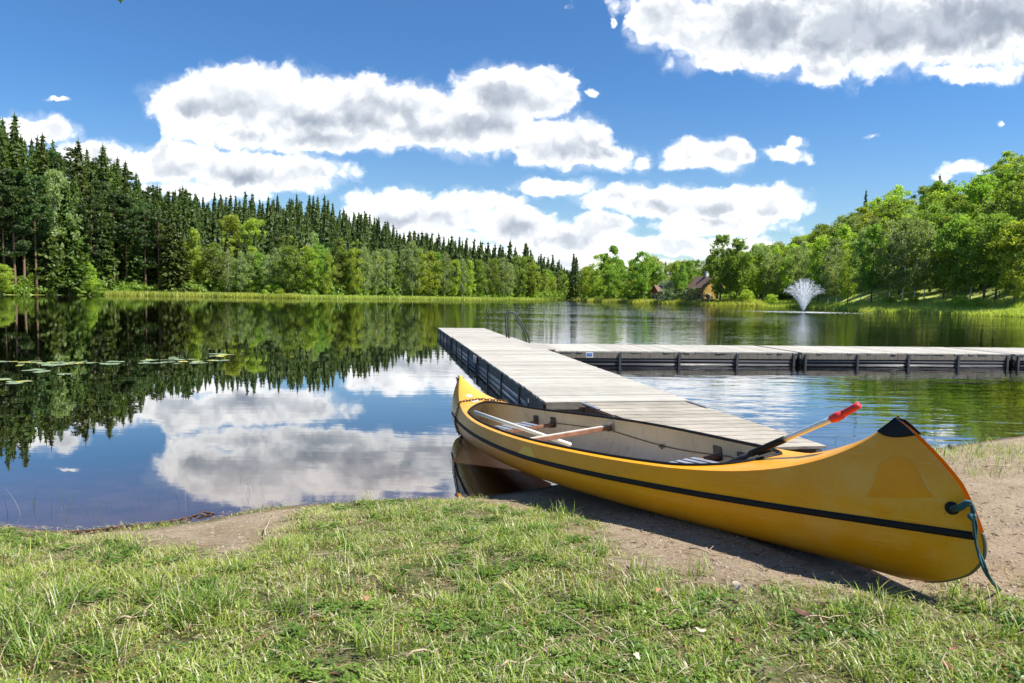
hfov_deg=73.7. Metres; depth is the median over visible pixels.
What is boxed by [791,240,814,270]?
birch tree
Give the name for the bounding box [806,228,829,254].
alder tree
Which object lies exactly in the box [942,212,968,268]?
alder tree
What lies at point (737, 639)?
dead leaf
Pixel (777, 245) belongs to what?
alder tree
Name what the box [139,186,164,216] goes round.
pine tree
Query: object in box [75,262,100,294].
aspen tree
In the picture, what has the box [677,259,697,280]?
alder tree
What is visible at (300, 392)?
lake water
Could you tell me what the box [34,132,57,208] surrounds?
spruce tree
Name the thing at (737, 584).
dead leaf
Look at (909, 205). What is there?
alder tree
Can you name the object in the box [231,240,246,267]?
pine tree
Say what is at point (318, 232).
pine tree
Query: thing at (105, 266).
spruce tree
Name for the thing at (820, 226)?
alder tree
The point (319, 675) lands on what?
clover
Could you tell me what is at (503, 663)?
stick
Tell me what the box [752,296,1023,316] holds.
bank grass
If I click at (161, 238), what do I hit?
pine tree
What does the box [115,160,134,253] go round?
spruce tree
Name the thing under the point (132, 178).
pine tree
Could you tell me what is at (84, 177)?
spruce tree
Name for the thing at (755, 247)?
birch tree
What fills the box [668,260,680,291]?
aspen tree
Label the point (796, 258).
birch tree
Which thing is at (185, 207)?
spruce tree
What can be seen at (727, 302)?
shore grass
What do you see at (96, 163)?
pine tree
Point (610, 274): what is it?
alder tree
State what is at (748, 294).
bush
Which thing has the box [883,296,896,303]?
bush
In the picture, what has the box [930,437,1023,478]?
shore tufts
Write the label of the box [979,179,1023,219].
alder tree
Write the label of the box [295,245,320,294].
aspen tree
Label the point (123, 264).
spruce tree
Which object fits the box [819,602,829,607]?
dead leaf
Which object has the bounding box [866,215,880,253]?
birch tree
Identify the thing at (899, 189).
aspen tree
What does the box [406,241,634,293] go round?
ridge forest
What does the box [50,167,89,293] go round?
spruce tree
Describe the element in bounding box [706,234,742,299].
alder tree
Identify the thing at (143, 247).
pine tree
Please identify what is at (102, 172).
spruce tree
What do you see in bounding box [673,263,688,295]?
alder tree
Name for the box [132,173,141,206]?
spruce tree
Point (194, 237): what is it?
aspen tree
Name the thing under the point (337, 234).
pine tree
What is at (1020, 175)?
aspen tree
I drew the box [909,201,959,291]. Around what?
alder tree
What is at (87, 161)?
spruce tree
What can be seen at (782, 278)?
aspen tree
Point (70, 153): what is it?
pine tree
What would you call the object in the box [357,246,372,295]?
birch tree
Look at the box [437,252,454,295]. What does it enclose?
birch tree
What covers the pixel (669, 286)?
willow shrub
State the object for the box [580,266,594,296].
aspen tree
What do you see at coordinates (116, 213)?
pine tree
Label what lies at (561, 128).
sky
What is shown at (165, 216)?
spruce tree
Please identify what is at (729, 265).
alder tree
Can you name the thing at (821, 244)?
aspen tree
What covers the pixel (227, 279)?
birch tree
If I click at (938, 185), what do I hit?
alder tree
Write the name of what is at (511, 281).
birch tree
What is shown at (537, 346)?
bridge plate
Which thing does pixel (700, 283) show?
house
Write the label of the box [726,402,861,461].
paddle
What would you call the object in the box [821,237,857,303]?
birch tree
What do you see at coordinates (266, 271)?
birch tree
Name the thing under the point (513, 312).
dock ladder
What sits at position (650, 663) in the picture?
grass
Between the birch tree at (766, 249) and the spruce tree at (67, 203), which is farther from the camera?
the birch tree at (766, 249)
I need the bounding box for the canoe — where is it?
[451,375,986,582]
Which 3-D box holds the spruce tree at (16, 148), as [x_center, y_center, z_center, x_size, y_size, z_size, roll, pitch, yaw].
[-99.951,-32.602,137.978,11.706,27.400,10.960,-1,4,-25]
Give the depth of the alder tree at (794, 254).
154.01 m
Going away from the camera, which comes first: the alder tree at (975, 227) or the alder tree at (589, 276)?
the alder tree at (975, 227)
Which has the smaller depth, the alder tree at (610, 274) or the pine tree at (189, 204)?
the pine tree at (189, 204)
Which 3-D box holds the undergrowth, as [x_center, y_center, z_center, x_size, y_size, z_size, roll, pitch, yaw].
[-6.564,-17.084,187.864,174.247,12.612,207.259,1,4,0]
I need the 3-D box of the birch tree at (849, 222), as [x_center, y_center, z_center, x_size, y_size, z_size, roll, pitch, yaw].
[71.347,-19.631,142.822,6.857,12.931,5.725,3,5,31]
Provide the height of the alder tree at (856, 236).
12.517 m
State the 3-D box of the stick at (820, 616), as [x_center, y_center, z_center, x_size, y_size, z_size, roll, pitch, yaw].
[1.028,0.903,2.267,0.146,0.028,0.026,0,4,-11]
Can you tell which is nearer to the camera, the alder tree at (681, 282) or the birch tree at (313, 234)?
the alder tree at (681, 282)
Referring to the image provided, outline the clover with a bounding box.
[0,498,1023,682]
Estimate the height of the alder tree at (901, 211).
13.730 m
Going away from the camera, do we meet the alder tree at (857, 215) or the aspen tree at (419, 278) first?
the alder tree at (857, 215)
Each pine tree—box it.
[0,167,28,292]
[0,170,46,286]
[0,170,53,294]
[14,175,55,294]
[46,149,61,185]
[48,155,74,196]
[57,147,83,179]
[72,191,114,266]
[84,155,111,176]
[84,180,113,211]
[95,190,132,278]
[109,192,145,283]
[113,206,122,265]
[121,169,134,192]
[125,205,160,289]
[130,199,152,255]
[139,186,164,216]
[143,207,182,285]
[175,192,201,230]
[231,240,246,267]
[257,225,269,247]
[263,230,284,273]
[313,228,319,242]
[324,242,334,263]
[332,231,341,262]
[448,254,461,271]
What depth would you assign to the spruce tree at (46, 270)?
122.95 m
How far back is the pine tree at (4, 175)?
115.74 m
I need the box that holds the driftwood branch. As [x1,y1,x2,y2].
[62,511,222,535]
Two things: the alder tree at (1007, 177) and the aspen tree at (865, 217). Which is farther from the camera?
the aspen tree at (865, 217)
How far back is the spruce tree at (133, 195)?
160.01 m
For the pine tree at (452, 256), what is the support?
on the ground at (310, 498)
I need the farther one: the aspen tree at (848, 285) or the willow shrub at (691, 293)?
the willow shrub at (691, 293)
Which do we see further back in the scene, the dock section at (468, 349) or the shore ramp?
the dock section at (468, 349)
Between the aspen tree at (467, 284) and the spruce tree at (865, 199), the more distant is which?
the aspen tree at (467, 284)
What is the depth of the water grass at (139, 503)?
4.67 m
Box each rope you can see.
[454,398,506,441]
[949,500,1001,591]
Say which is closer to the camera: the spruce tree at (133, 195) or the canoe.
the canoe
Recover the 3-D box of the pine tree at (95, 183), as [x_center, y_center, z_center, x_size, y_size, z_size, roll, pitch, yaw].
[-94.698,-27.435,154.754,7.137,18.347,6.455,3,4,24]
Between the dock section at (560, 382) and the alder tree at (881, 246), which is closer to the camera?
the dock section at (560, 382)
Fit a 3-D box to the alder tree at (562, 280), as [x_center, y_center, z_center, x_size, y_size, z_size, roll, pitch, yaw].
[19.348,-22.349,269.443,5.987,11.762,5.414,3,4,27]
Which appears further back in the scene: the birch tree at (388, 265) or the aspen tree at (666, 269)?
the aspen tree at (666, 269)
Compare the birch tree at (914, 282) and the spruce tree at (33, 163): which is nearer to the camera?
the birch tree at (914, 282)
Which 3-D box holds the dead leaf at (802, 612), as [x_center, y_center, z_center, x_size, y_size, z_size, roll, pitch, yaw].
[0.968,0.899,2.279,0.064,0.012,0.029,4,19,44]
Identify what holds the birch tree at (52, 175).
on the ground at (310, 498)
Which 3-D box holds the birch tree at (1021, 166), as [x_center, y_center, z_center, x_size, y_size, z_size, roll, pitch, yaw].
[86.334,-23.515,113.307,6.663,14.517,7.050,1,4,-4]
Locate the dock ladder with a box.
[505,311,529,342]
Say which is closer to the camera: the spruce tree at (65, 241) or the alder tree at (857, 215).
the spruce tree at (65, 241)
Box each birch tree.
[35,168,81,293]
[205,243,225,276]
[218,251,238,290]
[234,250,248,289]
[243,251,258,288]
[259,255,276,288]
[269,248,286,286]
[292,256,306,289]
[304,232,318,259]
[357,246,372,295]
[368,249,385,291]
[378,248,396,295]
[396,249,410,292]
[401,240,425,296]
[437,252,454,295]
[453,258,470,294]
[480,263,493,294]
[496,257,514,297]
[501,264,516,293]
[741,241,765,278]
[753,244,776,299]
[766,254,788,294]
[785,246,805,300]
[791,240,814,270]
[796,239,805,245]
[796,254,813,292]
[817,245,839,302]
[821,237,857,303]
[826,214,844,236]
[845,217,861,238]
[849,225,875,301]
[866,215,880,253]
[867,219,910,295]
[874,191,899,214]
[885,214,924,300]
[892,218,936,295]
[898,207,915,235]
[914,223,938,298]
[955,221,991,297]
[981,201,1006,231]
[1007,164,1023,215]
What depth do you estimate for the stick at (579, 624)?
2.22 m
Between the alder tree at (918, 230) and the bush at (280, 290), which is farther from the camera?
the bush at (280, 290)
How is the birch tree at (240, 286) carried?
on the ground at (310, 498)
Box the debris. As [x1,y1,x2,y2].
[490,458,1023,600]
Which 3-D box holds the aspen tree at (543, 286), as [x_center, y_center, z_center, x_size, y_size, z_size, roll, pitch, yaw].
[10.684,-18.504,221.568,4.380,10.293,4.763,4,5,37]
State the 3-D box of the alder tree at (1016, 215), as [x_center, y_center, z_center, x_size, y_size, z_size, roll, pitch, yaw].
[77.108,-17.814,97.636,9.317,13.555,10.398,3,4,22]
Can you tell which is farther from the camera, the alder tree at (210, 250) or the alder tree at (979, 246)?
the alder tree at (210, 250)
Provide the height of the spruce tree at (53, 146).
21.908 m
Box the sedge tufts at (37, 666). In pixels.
[0,560,332,678]
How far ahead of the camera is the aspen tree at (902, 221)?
114.14 m
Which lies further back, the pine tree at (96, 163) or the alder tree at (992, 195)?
the pine tree at (96, 163)
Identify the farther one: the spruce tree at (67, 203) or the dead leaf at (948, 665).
the spruce tree at (67, 203)
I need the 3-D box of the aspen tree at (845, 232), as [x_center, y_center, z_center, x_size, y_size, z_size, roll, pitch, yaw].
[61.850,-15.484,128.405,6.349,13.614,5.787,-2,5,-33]
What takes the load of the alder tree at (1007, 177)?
on the ground at (310, 498)
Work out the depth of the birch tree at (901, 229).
100.61 m
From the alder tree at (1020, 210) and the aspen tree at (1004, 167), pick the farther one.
the aspen tree at (1004, 167)
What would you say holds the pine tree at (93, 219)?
on the ground at (310, 498)
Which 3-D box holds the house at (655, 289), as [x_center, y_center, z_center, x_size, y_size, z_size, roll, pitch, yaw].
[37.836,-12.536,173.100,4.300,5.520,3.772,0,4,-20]
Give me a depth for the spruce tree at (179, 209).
164.03 m
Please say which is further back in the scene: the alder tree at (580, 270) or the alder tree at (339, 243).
the alder tree at (580, 270)
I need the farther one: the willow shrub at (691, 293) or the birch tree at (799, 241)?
the birch tree at (799, 241)
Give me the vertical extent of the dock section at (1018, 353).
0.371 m
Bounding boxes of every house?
[650,281,671,299]
[686,271,724,299]
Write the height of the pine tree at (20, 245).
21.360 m
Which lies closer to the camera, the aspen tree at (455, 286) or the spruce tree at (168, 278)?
the spruce tree at (168, 278)
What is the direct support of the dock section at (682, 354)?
on the lake water
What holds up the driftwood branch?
on the ground at (310, 498)
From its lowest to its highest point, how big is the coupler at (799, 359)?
0.215 m
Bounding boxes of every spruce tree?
[0,130,10,183]
[0,212,12,272]
[4,112,33,182]
[4,194,31,279]
[19,173,74,294]
[21,138,31,175]
[25,183,40,271]
[25,204,35,257]
[28,153,37,174]
[31,146,39,175]
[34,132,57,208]
[48,139,57,170]
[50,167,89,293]
[50,182,90,294]
[55,160,69,198]
[62,182,99,271]
[68,156,73,187]
[68,180,84,249]
[69,139,92,244]
[74,190,102,287]
[81,156,86,208]
[83,147,91,184]
[87,172,93,191]
[92,143,120,251]
[92,187,121,289]
[97,204,115,277]
[108,164,117,191]
[113,156,122,191]
[113,166,120,193]
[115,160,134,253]
[117,214,143,282]
[119,205,148,286]
[121,191,139,265]
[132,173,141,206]
[139,197,168,286]
[141,209,153,272]
[150,185,155,205]
[151,184,164,226]
[156,210,184,292]
[162,191,171,226]
[162,203,167,235]
[164,211,194,291]
[169,204,184,265]
[177,203,182,231]
[181,189,190,224]
[860,189,867,213]
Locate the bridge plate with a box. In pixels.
[522,343,555,350]
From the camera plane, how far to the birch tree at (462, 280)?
182.56 m
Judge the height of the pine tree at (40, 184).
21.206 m
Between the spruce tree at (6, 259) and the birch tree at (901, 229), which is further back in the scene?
the spruce tree at (6, 259)
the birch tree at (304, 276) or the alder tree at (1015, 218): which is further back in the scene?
the birch tree at (304, 276)
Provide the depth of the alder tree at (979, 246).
86.27 m
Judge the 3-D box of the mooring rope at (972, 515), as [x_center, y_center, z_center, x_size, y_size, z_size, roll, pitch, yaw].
[1.723,0.750,2.457,0.284,0.384,0.134,0,4,-15]
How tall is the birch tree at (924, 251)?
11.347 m
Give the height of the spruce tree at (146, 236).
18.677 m
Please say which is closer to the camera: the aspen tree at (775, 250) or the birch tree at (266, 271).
the birch tree at (266, 271)
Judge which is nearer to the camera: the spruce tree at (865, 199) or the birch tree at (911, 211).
the birch tree at (911, 211)
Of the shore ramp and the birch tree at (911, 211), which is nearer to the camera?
the shore ramp
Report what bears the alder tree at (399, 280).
on the ground at (310, 498)
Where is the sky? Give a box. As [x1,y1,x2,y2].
[0,0,1023,284]
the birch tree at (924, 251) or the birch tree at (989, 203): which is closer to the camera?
the birch tree at (924, 251)
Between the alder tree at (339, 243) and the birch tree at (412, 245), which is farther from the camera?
the birch tree at (412, 245)
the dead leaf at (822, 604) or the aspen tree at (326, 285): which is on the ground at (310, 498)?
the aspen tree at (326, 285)
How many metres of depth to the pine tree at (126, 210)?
141.81 m
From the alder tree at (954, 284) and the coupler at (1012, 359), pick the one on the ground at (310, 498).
the alder tree at (954, 284)
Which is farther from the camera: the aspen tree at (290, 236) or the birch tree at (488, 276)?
the birch tree at (488, 276)
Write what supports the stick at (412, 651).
on the grass at (650, 663)
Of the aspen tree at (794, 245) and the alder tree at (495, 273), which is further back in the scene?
the alder tree at (495, 273)
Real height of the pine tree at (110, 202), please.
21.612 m
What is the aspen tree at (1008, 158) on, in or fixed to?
on the ground at (310, 498)
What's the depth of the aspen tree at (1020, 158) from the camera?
132.55 m
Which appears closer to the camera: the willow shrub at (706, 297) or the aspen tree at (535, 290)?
the willow shrub at (706, 297)
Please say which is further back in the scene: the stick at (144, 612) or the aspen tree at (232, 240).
the aspen tree at (232, 240)
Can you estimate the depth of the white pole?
5.46 m
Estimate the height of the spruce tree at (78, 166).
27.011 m
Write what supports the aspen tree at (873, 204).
on the ground at (310, 498)
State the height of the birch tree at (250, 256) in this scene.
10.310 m
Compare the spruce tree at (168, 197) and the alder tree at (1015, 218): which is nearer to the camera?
the alder tree at (1015, 218)
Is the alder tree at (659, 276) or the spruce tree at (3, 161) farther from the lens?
the alder tree at (659, 276)
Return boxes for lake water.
[0,295,1023,519]
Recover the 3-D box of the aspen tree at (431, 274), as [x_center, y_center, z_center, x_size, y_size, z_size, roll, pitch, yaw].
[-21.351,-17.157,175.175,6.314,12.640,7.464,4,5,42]
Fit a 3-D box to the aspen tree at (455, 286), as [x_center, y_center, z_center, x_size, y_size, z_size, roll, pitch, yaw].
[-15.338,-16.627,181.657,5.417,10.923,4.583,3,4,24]
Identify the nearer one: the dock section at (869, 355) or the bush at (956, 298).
the dock section at (869, 355)
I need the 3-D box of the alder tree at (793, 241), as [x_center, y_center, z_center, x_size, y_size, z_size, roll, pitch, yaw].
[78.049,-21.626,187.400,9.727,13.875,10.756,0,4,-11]
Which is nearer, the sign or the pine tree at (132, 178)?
the sign
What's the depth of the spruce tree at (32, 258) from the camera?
127.47 m
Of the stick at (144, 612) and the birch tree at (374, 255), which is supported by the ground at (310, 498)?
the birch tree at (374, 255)
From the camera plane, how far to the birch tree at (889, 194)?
165.12 m
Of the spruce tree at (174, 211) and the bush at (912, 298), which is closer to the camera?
the bush at (912, 298)
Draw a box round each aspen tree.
[0,263,15,294]
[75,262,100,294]
[182,227,205,283]
[214,237,239,272]
[217,213,247,265]
[236,218,269,264]
[242,245,261,277]
[274,235,298,271]
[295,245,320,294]
[319,252,337,293]
[343,247,364,294]
[370,257,385,283]
[409,247,431,295]
[417,251,442,294]
[445,259,464,296]
[460,259,475,296]
[526,260,540,296]
[539,269,550,295]
[546,274,556,293]
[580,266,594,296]
[587,253,615,294]
[623,265,636,293]
[638,255,668,290]
[663,262,679,288]
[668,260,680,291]
[746,252,768,298]
[746,255,767,289]
[766,246,783,294]
[778,256,800,299]
[784,243,805,256]
[798,234,830,301]
[807,245,823,278]
[827,223,852,285]
[834,241,861,303]
[849,206,880,265]
[861,199,881,216]
[871,196,882,219]
[879,193,903,214]
[879,216,891,241]
[883,184,911,200]
[894,213,913,264]
[908,198,918,208]
[919,189,959,216]
[950,186,965,192]
[973,220,1023,304]
[989,161,1018,192]
[990,150,1017,181]
[1002,172,1023,221]
[1003,154,1023,172]
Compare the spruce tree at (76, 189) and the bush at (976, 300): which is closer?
the bush at (976, 300)
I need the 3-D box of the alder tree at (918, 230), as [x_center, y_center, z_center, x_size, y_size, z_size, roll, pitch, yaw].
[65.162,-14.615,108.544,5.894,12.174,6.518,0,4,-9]
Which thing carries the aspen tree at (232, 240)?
on the ground at (310, 498)
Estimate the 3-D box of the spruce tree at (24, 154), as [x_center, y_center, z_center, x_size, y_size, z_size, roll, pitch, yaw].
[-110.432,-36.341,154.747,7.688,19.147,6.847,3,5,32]
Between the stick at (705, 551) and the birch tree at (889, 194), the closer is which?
the stick at (705, 551)
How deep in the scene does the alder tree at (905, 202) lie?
149.48 m
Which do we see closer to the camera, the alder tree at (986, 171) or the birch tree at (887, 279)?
the birch tree at (887, 279)
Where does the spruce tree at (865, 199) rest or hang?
on the ground at (310, 498)
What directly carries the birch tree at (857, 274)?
on the ground at (310, 498)
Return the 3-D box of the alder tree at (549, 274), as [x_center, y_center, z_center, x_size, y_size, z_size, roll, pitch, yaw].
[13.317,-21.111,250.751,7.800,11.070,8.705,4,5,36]
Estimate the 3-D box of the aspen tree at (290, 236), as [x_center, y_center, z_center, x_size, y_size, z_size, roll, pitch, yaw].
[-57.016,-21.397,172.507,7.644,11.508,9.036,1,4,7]
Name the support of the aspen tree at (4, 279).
on the ground at (310, 498)
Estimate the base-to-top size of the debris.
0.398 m
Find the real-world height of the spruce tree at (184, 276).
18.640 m
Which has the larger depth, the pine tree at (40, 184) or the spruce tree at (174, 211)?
the spruce tree at (174, 211)
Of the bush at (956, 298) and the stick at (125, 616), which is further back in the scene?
the bush at (956, 298)
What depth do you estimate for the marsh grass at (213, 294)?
141.64 m
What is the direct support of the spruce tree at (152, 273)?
on the ground at (310, 498)
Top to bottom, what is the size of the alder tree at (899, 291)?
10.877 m
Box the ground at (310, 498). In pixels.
[0,266,1023,682]
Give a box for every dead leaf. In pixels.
[631,652,639,658]
[728,636,740,641]
[732,581,743,589]
[791,608,810,615]
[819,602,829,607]
[942,660,957,671]
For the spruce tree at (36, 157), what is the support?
on the ground at (310, 498)
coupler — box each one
[796,354,802,363]
[1009,356,1015,364]
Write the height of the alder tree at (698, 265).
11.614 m
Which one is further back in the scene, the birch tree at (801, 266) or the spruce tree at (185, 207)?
the spruce tree at (185, 207)
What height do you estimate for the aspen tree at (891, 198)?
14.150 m
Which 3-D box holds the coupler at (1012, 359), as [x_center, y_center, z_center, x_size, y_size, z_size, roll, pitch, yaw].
[11.670,0.445,15.929,0.140,0.215,0.133,1,4,0]
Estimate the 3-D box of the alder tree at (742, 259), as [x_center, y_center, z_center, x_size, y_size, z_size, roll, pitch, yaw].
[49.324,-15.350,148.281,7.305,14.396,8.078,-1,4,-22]
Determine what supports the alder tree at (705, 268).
on the ground at (310, 498)
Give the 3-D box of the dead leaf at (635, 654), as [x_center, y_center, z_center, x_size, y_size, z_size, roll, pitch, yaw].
[0.364,0.915,1.992,0.026,0.011,0.057,12,-6,34]
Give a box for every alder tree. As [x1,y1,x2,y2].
[196,241,231,286]
[245,251,269,283]
[272,245,305,292]
[304,242,333,294]
[324,237,350,285]
[338,252,355,290]
[386,254,404,291]
[430,252,447,291]
[470,259,487,296]
[486,257,507,293]
[511,254,531,295]
[519,256,541,294]
[539,269,555,288]
[557,270,567,292]
[578,265,589,292]
[581,268,595,289]
[599,245,625,298]
[612,267,629,297]
[615,259,628,289]
[621,251,656,293]
[645,264,667,290]
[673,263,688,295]
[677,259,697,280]
[681,260,699,285]
[686,259,702,275]
[701,255,717,276]
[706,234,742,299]
[714,249,747,294]
[717,238,758,298]
[768,243,788,253]
[769,248,791,282]
[775,253,806,298]
[786,237,808,271]
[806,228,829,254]
[807,223,830,251]
[823,228,859,273]
[827,215,869,240]
[836,212,861,224]
[842,213,867,238]
[848,223,893,301]
[867,229,893,268]
[870,200,910,230]
[875,226,914,293]
[879,208,897,235]
[893,204,916,210]
[898,197,918,210]
[905,185,932,205]
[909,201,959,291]
[909,212,935,287]
[915,180,956,214]
[929,216,965,298]
[930,215,990,297]
[931,192,983,239]
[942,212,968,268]
[944,174,1016,220]
[953,212,1023,298]
[959,211,1017,268]
[964,212,1023,302]
[967,174,1017,219]
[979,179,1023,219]
[980,162,1018,175]
[998,160,1023,201]
[1003,192,1023,259]
[1010,180,1023,219]
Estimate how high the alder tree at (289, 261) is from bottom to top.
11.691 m
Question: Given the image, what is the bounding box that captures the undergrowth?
[0,250,1023,299]
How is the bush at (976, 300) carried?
on the ground at (310, 498)
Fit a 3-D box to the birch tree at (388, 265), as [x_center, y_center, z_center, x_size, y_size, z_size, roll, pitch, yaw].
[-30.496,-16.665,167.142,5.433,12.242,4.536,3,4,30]
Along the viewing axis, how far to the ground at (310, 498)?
2.86 m
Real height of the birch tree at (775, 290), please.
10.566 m
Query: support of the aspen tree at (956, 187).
on the ground at (310, 498)
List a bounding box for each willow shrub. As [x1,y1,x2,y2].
[656,279,682,300]
[680,287,703,302]
[700,294,714,301]
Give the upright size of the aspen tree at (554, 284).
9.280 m
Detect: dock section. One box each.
[437,328,505,346]
[451,337,558,368]
[475,354,689,412]
[545,344,797,364]
[759,346,1010,365]
[947,347,1023,365]
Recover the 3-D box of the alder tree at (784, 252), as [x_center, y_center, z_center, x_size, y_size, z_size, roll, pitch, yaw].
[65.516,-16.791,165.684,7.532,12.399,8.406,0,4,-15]
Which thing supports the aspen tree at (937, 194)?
on the ground at (310, 498)
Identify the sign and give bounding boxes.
[586,352,592,356]
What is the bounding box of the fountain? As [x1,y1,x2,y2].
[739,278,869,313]
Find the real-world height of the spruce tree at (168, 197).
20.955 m
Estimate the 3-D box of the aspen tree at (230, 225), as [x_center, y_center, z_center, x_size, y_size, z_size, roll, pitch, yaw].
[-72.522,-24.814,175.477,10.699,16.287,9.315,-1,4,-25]
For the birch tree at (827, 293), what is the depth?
125.76 m
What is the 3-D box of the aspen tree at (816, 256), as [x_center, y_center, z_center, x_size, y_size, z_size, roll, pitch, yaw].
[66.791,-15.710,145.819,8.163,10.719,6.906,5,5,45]
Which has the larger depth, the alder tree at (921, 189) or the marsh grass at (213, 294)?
the alder tree at (921, 189)
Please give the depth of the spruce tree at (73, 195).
136.61 m
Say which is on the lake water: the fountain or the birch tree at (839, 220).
the fountain
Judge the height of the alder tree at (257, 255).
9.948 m
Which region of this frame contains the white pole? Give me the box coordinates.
[473,410,571,446]
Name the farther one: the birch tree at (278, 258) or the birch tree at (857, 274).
the birch tree at (278, 258)
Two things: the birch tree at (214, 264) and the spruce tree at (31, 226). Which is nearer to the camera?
the spruce tree at (31, 226)
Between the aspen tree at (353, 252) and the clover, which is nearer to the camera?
the clover
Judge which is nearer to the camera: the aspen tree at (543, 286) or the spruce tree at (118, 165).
the spruce tree at (118, 165)
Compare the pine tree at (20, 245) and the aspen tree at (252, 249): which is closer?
the pine tree at (20, 245)
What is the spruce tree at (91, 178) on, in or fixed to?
on the ground at (310, 498)
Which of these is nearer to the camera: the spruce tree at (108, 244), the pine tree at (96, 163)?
the spruce tree at (108, 244)
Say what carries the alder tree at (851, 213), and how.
on the ground at (310, 498)
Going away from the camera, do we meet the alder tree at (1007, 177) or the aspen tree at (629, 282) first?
the alder tree at (1007, 177)
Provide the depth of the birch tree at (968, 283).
92.14 m
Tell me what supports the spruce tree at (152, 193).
on the ground at (310, 498)
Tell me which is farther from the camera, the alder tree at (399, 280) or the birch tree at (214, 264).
the alder tree at (399, 280)
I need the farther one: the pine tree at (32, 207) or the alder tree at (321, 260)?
the alder tree at (321, 260)
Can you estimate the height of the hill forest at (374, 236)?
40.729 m
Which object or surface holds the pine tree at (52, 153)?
on the ground at (310, 498)
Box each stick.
[116,609,146,620]
[142,588,162,616]
[264,511,274,535]
[405,640,443,657]
[499,652,530,667]
[551,610,608,641]
[689,546,723,556]
[803,609,842,619]
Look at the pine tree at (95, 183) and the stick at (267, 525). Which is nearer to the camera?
the stick at (267, 525)
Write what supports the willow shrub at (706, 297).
on the ground at (310, 498)
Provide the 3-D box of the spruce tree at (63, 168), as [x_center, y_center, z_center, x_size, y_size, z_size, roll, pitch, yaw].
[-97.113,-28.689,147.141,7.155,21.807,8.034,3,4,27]
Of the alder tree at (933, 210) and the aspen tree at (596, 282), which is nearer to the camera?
the alder tree at (933, 210)
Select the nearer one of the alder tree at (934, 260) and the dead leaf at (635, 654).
the dead leaf at (635, 654)
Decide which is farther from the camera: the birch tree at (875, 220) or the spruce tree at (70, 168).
the spruce tree at (70, 168)
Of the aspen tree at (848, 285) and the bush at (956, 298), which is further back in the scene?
the aspen tree at (848, 285)
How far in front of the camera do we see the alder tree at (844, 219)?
154.94 m
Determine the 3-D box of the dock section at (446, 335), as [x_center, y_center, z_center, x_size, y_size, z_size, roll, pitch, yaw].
[-1.306,-0.106,21.157,1.652,0.372,5.103,0,4,-10]
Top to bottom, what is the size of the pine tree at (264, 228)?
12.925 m
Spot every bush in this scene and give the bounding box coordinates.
[262,284,281,294]
[273,288,285,293]
[734,289,755,300]
[764,294,780,303]
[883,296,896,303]
[907,296,918,303]
[950,294,972,308]
[967,297,987,307]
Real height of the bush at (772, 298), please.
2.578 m
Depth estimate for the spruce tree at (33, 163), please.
149.56 m
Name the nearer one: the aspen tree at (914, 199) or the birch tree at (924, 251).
the birch tree at (924, 251)
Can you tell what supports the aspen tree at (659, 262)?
on the ground at (310, 498)
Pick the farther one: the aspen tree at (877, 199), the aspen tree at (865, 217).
the aspen tree at (877, 199)
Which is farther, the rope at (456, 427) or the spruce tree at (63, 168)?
the spruce tree at (63, 168)
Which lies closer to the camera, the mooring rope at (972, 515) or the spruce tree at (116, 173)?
the mooring rope at (972, 515)
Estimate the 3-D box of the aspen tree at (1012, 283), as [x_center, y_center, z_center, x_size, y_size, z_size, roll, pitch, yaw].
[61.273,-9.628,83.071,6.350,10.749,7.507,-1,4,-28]
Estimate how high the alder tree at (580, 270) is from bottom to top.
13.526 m
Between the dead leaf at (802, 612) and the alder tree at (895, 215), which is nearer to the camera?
the dead leaf at (802, 612)
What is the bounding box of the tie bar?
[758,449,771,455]
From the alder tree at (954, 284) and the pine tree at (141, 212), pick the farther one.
the pine tree at (141, 212)
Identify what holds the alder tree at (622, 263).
on the ground at (310, 498)
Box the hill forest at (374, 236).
[0,116,581,299]
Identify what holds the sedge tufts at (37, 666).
on the ground at (310, 498)
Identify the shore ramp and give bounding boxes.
[579,401,826,452]
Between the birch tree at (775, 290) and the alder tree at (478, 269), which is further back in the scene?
the alder tree at (478, 269)
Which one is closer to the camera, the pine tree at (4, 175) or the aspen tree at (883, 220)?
the pine tree at (4, 175)
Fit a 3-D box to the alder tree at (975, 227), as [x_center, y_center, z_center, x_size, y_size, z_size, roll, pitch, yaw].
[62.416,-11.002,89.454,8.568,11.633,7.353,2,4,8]
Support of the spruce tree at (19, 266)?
on the ground at (310, 498)
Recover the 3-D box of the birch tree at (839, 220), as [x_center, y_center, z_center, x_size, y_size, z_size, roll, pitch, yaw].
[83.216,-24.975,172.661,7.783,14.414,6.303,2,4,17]
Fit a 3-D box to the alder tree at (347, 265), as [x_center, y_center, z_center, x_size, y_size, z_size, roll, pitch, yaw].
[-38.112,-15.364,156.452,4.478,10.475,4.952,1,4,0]
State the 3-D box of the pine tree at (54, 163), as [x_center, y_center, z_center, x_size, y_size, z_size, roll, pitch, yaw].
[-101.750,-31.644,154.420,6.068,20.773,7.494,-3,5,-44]
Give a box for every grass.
[0,463,1023,682]
[3,476,263,518]
[105,290,301,297]
[301,294,567,299]
[577,297,761,305]
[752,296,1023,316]
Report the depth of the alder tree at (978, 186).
116.08 m
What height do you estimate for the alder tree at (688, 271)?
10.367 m
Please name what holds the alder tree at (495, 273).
on the ground at (310, 498)
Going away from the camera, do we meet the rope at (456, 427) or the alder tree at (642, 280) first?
the rope at (456, 427)

